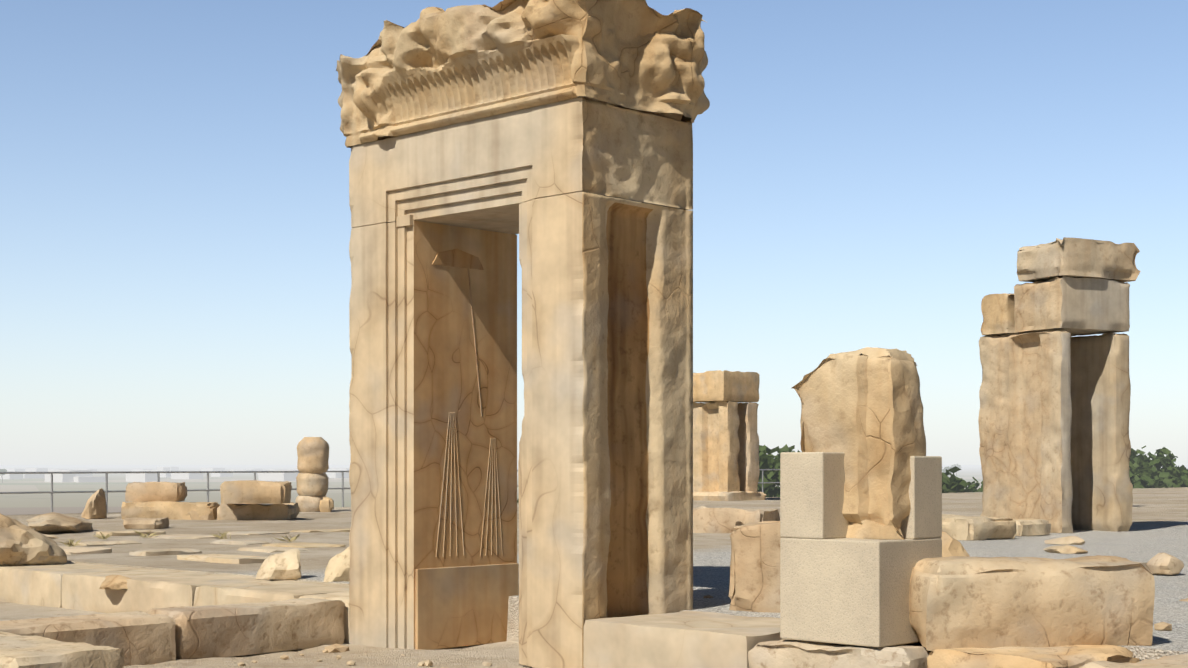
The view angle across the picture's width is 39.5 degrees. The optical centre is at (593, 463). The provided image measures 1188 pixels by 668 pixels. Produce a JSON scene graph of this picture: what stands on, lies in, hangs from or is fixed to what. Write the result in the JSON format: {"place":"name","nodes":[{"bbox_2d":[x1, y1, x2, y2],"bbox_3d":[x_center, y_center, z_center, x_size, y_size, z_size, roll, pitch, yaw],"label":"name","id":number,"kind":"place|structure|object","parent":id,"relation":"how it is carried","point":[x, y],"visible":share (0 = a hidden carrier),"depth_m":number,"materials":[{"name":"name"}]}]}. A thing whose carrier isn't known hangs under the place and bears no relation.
{"place":"outdoors","nodes":[
{"label":"outdoors","id":0,"kind":"place"},
{"bbox_2d":[0,611,175,665],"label":"stone block","id":1,"kind":"structure","parent":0,"point":[141,638],"depth_m":14.54,"materials":[{"name":"stone"}]},
{"bbox_2d":[146,598,344,658],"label":"stone block","id":2,"kind":"structure","parent":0,"point":[224,630],"depth_m":15.53,"materials":[{"name":"stone"}]},
{"bbox_2d":[324,547,349,581],"bbox_3d":[-2.751,1.118,18.854,0.670,0.427,0.544,0,0,11],"label":"rock","id":3,"kind":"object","parent":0,"point":[337,568],"depth_m":18.66,"materials":[{"name":"stone"}]},
{"bbox_2d":[0,465,1187,667],"bbox_3d":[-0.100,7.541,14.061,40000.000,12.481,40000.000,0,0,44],"label":"ground","id":4,"kind":"structure","parent":0,"point":[1159,520],"depth_m":26.93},
{"bbox_2d":[43,534,58,538],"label":"floor slab","id":5,"kind":"structure","parent":4,"relation":"on","point":[51,536],"depth_m":29.77,"materials":[{"name":"stone"}]},
{"bbox_2d":[26,512,92,533],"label":"flat rock","id":6,"kind":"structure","parent":4,"relation":"on","point":[50,523],"depth_m":31.66,"materials":[{"name":"stone"}]},
{"bbox_2d":[0,631,123,667],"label":"stone block","id":7,"kind":"structure","parent":4,"relation":"on","point":[18,651],"depth_m":11.66,"materials":[{"name":"stone"}]},
{"bbox_2d":[0,562,149,607],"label":"stone block","id":8,"kind":"structure","parent":4,"relation":"on","point":[39,585],"depth_m":20.88,"materials":[{"name":"stone"}]},
{"bbox_2d":[59,546,111,553],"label":"floor slab","id":9,"kind":"structure","parent":4,"relation":"on","point":[82,550],"depth_m":24.78,"materials":[{"name":"stone"}]},
{"bbox_2d":[81,488,106,518],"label":"rock","id":10,"kind":"object","parent":4,"relation":"on","point":[95,507],"depth_m":40.04,"materials":[{"name":"beige stone"}]},
{"bbox_2d":[73,540,141,545],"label":"floor slab","id":11,"kind":"structure","parent":4,"relation":"on","point":[97,543],"depth_m":27.43,"materials":[{"name":"stone"}]},
{"bbox_2d":[96,530,165,535],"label":"floor slab","id":12,"kind":"structure","parent":4,"relation":"on","point":[123,533],"depth_m":31.15,"materials":[{"name":"stone"}]},
{"bbox_2d":[123,518,168,528],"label":"stone block","id":13,"kind":"structure","parent":4,"relation":"on","point":[143,523],"depth_m":34.04,"materials":[{"name":"beige stone"}]},
{"bbox_2d":[129,548,201,555],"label":"floor slab","id":14,"kind":"structure","parent":4,"relation":"on","point":[170,551],"depth_m":24.17,"materials":[{"name":"stone"}]},
{"bbox_2d":[121,501,219,519],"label":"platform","id":15,"kind":"structure","parent":4,"relation":"on","point":[173,510],"depth_m":39.37,"materials":[{"name":"beige stone"}]},
{"bbox_2d":[125,482,186,501],"bbox_3d":[-10.666,0.675,40.454,1.370,0.472,0.981,0,0,-1],"label":"block","id":16,"kind":"object","parent":15,"relation":"on","point":[152,491],"depth_m":40.00,"materials":[{"name":"beige stone"}]},
{"bbox_2d":[61,569,280,612],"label":"stone block","id":17,"kind":"structure","parent":4,"relation":"on","point":[146,591],"depth_m":19.33,"materials":[{"name":"stone"}]},
{"bbox_2d":[99,575,130,588],"bbox_3d":[-5.534,1.374,19.365,0.572,0.154,0.525,0,0,44],"label":"rock","id":18,"kind":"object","parent":17,"relation":"on","point":[114,582],"depth_m":19.18,"materials":[{"name":"stone"}]},
{"bbox_2d":[256,548,300,579],"bbox_3d":[-3.645,1.155,19.194,0.558,0.352,0.447,0,0,-1],"label":"rock","id":19,"kind":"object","parent":17,"relation":"on","point":[285,565],"depth_m":19.04,"materials":[{"name":"stone"}]},
{"bbox_2d":[60,530,299,546],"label":"dry grass tufts","id":20,"kind":"object","parent":4,"relation":"on","point":[70,543],"visible":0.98,"depth_m":29.17,"materials":[{"name":"beige plant"}]},
{"bbox_2d":[149,534,216,538],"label":"floor slab","id":21,"kind":"structure","parent":4,"relation":"on","point":[186,536],"depth_m":29.60,"materials":[{"name":"stone"}]},
{"bbox_2d":[187,507,216,519],"bbox_3d":[-9.385,1.189,39.700,0.651,0.285,0.684,0,0,-1],"label":"stone block","id":22,"kind":"object","parent":4,"relation":"on","point":[211,514],"depth_m":39.39,"materials":[{"name":"beige stone"}]},
{"bbox_2d":[177,554,267,563],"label":"floor slab","id":23,"kind":"structure","parent":4,"relation":"on","point":[229,559],"depth_m":22.57,"materials":[{"name":"stone"}]},
{"bbox_2d":[210,540,269,544],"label":"floor slab","id":24,"kind":"structure","parent":4,"relation":"on","point":[243,542],"depth_m":27.38,"materials":[{"name":"stone"}]},
{"bbox_2d":[222,531,288,534],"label":"floor slab","id":25,"kind":"structure","parent":4,"relation":"on","point":[252,532],"depth_m":31.21,"materials":[{"name":"stone"}]},
{"bbox_2d":[217,503,299,519],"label":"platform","id":26,"kind":"structure","parent":4,"relation":"on","point":[286,511],"depth_m":39.43,"materials":[{"name":"beige stone"}]},
{"bbox_2d":[220,480,291,503],"bbox_3d":[-8.001,0.658,39.210,1.562,0.547,1.075,0,0,-1],"label":"block","id":27,"kind":"object","parent":26,"relation":"on","point":[251,492],"depth_m":38.70,"materials":[{"name":"beige stone"}]},
{"bbox_2d":[0,467,517,481],"bbox_3d":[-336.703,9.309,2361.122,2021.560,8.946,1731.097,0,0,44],"label":"town buildings","id":28,"kind":"structure","parent":4,"relation":"on","point":[133,477],"depth_m":1488.41,"materials":[{"name":"grey"}]},
{"bbox_2d":[194,580,348,605],"bbox_3d":[-3.281,1.558,18.038,1.887,0.447,1.327,0,0,44],"label":"foundation","id":29,"kind":"object","parent":4,"relation":"on","point":[256,592],"visible":0.25,"depth_m":17.80,"materials":[{"name":"stone"}]},
{"bbox_2d":[237,546,309,552],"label":"floor slab","id":30,"kind":"structure","parent":4,"relation":"on","point":[269,549],"depth_m":25.11,"materials":[{"name":"stone"}]},
{"bbox_2d":[262,542,345,547],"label":"floor slab","id":31,"kind":"structure","parent":4,"relation":"on","point":[308,545],"depth_m":26.51,"materials":[{"name":"stone"}]},
{"bbox_2d":[295,495,325,511],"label":"column drum","id":32,"kind":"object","parent":4,"relation":"on","point":[308,503],"depth_m":45.74,"materials":[{"name":"beige stone"}]},
{"bbox_2d":[296,473,328,495],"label":"column drum","id":33,"kind":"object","parent":32,"relation":"on","point":[312,484],"depth_m":45.74,"materials":[{"name":"beige stone"}]},
{"bbox_2d":[297,437,328,472],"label":"column drum","id":34,"kind":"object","parent":33,"relation":"on","point":[313,454],"depth_m":45.74,"materials":[{"name":"beige stone"}]},
{"bbox_2d":[290,528,349,532],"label":"floor slab","id":35,"kind":"structure","parent":4,"relation":"on","point":[334,530],"depth_m":32.28,"materials":[{"name":"stone"}]},
{"bbox_2d":[299,592,349,643],"bbox_3d":[-2.275,1.556,17.074,0.880,0.452,1.331,0,0,44],"label":"foundation","id":36,"kind":"object","parent":4,"relation":"on","point":[343,597],"visible":0.12,"depth_m":16.49,"materials":[{"name":"stone"}]},
{"bbox_2d":[319,497,333,511],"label":"rock","id":37,"kind":"object","parent":4,"relation":"on","point":[326,504],"depth_m":45.48,"materials":[{"name":"beige stone"}]},
{"bbox_2d":[0,469,779,512],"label":"terrace railing","id":38,"kind":"object","parent":4,"relation":"on","point":[158,480],"visible":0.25,"depth_m":45.95,"materials":[{"name":"silver metal"}]},
{"bbox_2d":[349,97,692,667],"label":"doorway","id":39,"kind":"structure","parent":4,"relation":"on","point":[589,202],"depth_m":14.95,"materials":[{"name":"stone"}]},
{"bbox_2d":[415,249,518,649],"bbox_3d":[-1.233,-0.159,16.227,0.045,3.880,1.324,0,0,44],"label":"relief carving","id":40,"kind":"object","parent":39,"relation":"attached to","point":[460,606],"visible":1,"depth_m":16.15,"materials":[{"name":"stone"}]},
{"bbox_2d":[336,0,709,147],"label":"door cornice","id":41,"kind":"structure","parent":39,"relation":"on","point":[432,67],"depth_m":14.71,"materials":[{"name":"beige stone"}]},
{"bbox_2d":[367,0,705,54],"bbox_3d":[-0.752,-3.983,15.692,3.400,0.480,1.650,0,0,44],"label":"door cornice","id":42,"kind":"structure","parent":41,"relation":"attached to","point":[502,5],"depth_m":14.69,"materials":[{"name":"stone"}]},
{"bbox_2d":[583,610,781,667],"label":"stone block","id":43,"kind":"structure","parent":4,"relation":"on","point":[691,639],"depth_m":13.57,"materials":[{"name":"stone"}]},
{"bbox_2d":[238,595,1187,667],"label":"scattered pebbles","id":44,"kind":"object","parent":4,"relation":"on","point":[1160,626],"visible":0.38,"depth_m":14.77,"materials":[{"name":"stone"}]},
{"bbox_2d":[693,491,765,500],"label":"doorway base","id":45,"kind":"structure","parent":4,"relation":"on","point":[729,496],"depth_m":59.75,"materials":[{"name":"beige stone"}]},
{"bbox_2d":[693,401,739,491],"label":"stone pillar","id":46,"kind":"structure","parent":45,"relation":"on","point":[716,446],"depth_m":60.13,"materials":[{"name":"beige stone"}]},
{"bbox_2d":[693,370,759,402],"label":"stone lintel","id":47,"kind":"structure","parent":46,"relation":"on","point":[724,385],"depth_m":59.89,"materials":[{"name":"beige stone"}]},
{"bbox_2d":[737,402,758,491],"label":"stone pillar","id":48,"kind":"structure","parent":45,"relation":"on","point":[748,460],"depth_m":60.48,"materials":[{"name":"beige stone"}]},
{"bbox_2d":[693,506,779,532],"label":"stone block","id":49,"kind":"structure","parent":4,"relation":"on","point":[714,520],"depth_m":31.71,"materials":[{"name":"stone"}]},
{"bbox_2d":[729,521,781,612],"bbox_3d":[1.719,0.938,15.213,0.905,0.807,0.749,0,0,19],"label":"broken block","id":50,"kind":"object","parent":4,"relation":"on","point":[754,586],"depth_m":14.94,"materials":[{"name":"stone"}]},
{"bbox_2d":[757,444,799,496],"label":"tree","id":51,"kind":"object","parent":4,"relation":"on","point":[768,460],"visible":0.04,"depth_m":80.30,"materials":[{"name":"green plant"}]},
{"bbox_2d":[748,639,930,667],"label":"stone base","id":52,"kind":"object","parent":4,"relation":"on","point":[785,653],"visible":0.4,"depth_m":12.28,"materials":[{"name":"stone"}]},
{"bbox_2d":[780,452,941,647],"bbox_3d":[2.033,0.621,12.601,0.900,1.420,0.850,0,0,44],"label":"pier restoration","id":53,"kind":"object","parent":52,"relation":"on","point":[837,586],"visible":0.67,"depth_m":12.36,"materials":[{"name":"stone"}]},
{"bbox_2d":[792,347,925,539],"bbox_3d":[2.059,-0.161,12.694,0.977,1.443,0.589,0,0,44],"label":"broken stone block","id":54,"kind":"object","parent":53,"relation":"on","point":[862,409],"visible":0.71,"depth_m":12.42,"materials":[{"name":"stone"}]},
{"bbox_2d":[942,466,951,476],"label":"bush","id":55,"kind":"object","parent":4,"relation":"on","point":[947,468],"visible":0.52,"depth_m":1279.49,"materials":[{"name":"green plant"}]},
{"bbox_2d":[941,532,969,556],"bbox_3d":[2.958,0.954,15.209,1.246,0.755,1.001,0,0,44],"label":"tan boulder","id":56,"kind":"object","parent":4,"relation":"on","point":[951,546],"visible":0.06,"depth_m":14.92,"materials":[{"name":"stone"}]},
{"bbox_2d":[942,466,974,492],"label":"tree","id":57,"kind":"object","parent":4,"relation":"on","point":[951,484],"depth_m":87.51,"materials":[{"name":"green plant"}]},
{"bbox_2d":[962,477,982,491],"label":"bush","id":58,"kind":"object","parent":4,"relation":"on","point":[975,485],"depth_m":101.09,"materials":[{"name":"green plant"}]},
{"bbox_2d":[972,481,982,491],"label":"bush","id":59,"kind":"object","parent":4,"relation":"on","point":[979,489],"depth_m":94.01,"materials":[{"name":"green plant"}]},
{"bbox_2d":[942,514,1016,539],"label":"stone block","id":60,"kind":"structure","parent":4,"relation":"on","point":[958,527],"depth_m":29.07,"materials":[{"name":"stone"}]},
{"bbox_2d":[978,330,1072,532],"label":"stone pillar","id":61,"kind":"structure","parent":4,"relation":"on","point":[1025,417],"depth_m":32.87,"materials":[{"name":"stone"}]},
{"bbox_2d":[981,293,1075,336],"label":"stone block","id":62,"kind":"structure","parent":61,"relation":"on","point":[998,313],"depth_m":33.29,"materials":[{"name":"stone"}]},
{"bbox_2d":[909,555,1154,650],"bbox_3d":[3.188,1.018,12.357,1.724,0.646,0.829,0,0,-8],"label":"fallen block","id":63,"kind":"object","parent":4,"relation":"on","point":[971,602],"depth_m":11.99,"materials":[{"name":"stone"}]},
{"bbox_2d":[1013,518,1050,535],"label":"stone block","id":64,"kind":"structure","parent":4,"relation":"on","point":[1029,527],"depth_m":30.87,"materials":[{"name":"stone"}]},
{"bbox_2d":[927,644,1139,667],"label":"stone slab","id":65,"kind":"structure","parent":4,"relation":"on","point":[1074,656],"depth_m":11.58,"materials":[{"name":"stone"}]},
{"bbox_2d":[1044,536,1084,544],"bbox_3d":[7.824,1.263,27.478,0.770,0.137,0.432,0,0,44],"label":"flat rock","id":66,"kind":"object","parent":4,"relation":"on","point":[1072,540],"visible":1,"depth_m":27.32,"materials":[{"name":"beige stone"}]},
{"bbox_2d":[1043,545,1087,553],"bbox_3d":[7.013,1.270,24.699,0.700,0.122,0.468,0,0,44],"label":"flat rock","id":67,"kind":"object","parent":4,"relation":"on","point":[1065,549],"visible":0.96,"depth_m":24.50,"materials":[{"name":"beige stone"}]},
{"bbox_2d":[1070,333,1132,531],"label":"stone pillar","id":68,"kind":"structure","parent":4,"relation":"on","point":[1102,488],"depth_m":32.83,"materials":[{"name":"stone"}]},
{"bbox_2d":[1014,276,1129,335],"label":"stone block","id":69,"kind":"structure","parent":68,"relation":"on","point":[1081,306],"depth_m":32.28,"materials":[{"name":"beige stone"}]},
{"bbox_2d":[1017,237,1140,281],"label":"stone block","id":70,"kind":"structure","parent":69,"relation":"on","point":[1081,258],"depth_m":32.16,"materials":[{"name":"beige stone"}]},
{"bbox_2d":[1079,654,1187,667],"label":"rock slab","id":71,"kind":"structure","parent":4,"relation":"on","point":[1177,661],"depth_m":11.24,"materials":[{"name":"stone"}]},
{"bbox_2d":[1129,471,1152,487],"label":"bush","id":72,"kind":"object","parent":4,"relation":"on","point":[1143,482],"depth_m":102.87,"materials":[{"name":"green plant"}]},
{"bbox_2d":[1132,470,1160,486],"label":"bush","id":73,"kind":"object","parent":4,"relation":"on","point":[1136,483],"depth_m":109.78,"materials":[{"name":"green plant"}]},
{"bbox_2d":[1129,446,1187,487],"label":"tree","id":74,"kind":"object","parent":4,"relation":"on","point":[1168,474],"visible":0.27,"depth_m":110.85,"materials":[{"name":"green plant"}]},
{"bbox_2d":[1146,552,1183,574],"bbox_3d":[6.885,1.202,20.068,0.458,0.259,0.430,0,0,44],"label":"rock","id":75,"kind":"object","parent":4,"relation":"on","point":[1163,563],"visible":0.9,"depth_m":19.91,"materials":[{"name":"beige stone"}]},
{"bbox_2d":[0,0,1187,464],"label":"sky","id":76,"kind":"structure","parent":0,"point":[176,280],"materials":[{"name":"blue"}]},
{"bbox_3d":[-8.153,1.555,22.716,1.388,0.452,1.328,0,0,44],"label":"foundation","id":77,"kind":"object","parent":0,"visible":0},
{"bbox_2d":[0,513,66,565],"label":"boulder","id":78,"kind":"object","parent":77,"relation":"on","point":[21,544],"visible":1,"depth_m":21.66,"materials":[{"name":"stone"}]}
]}

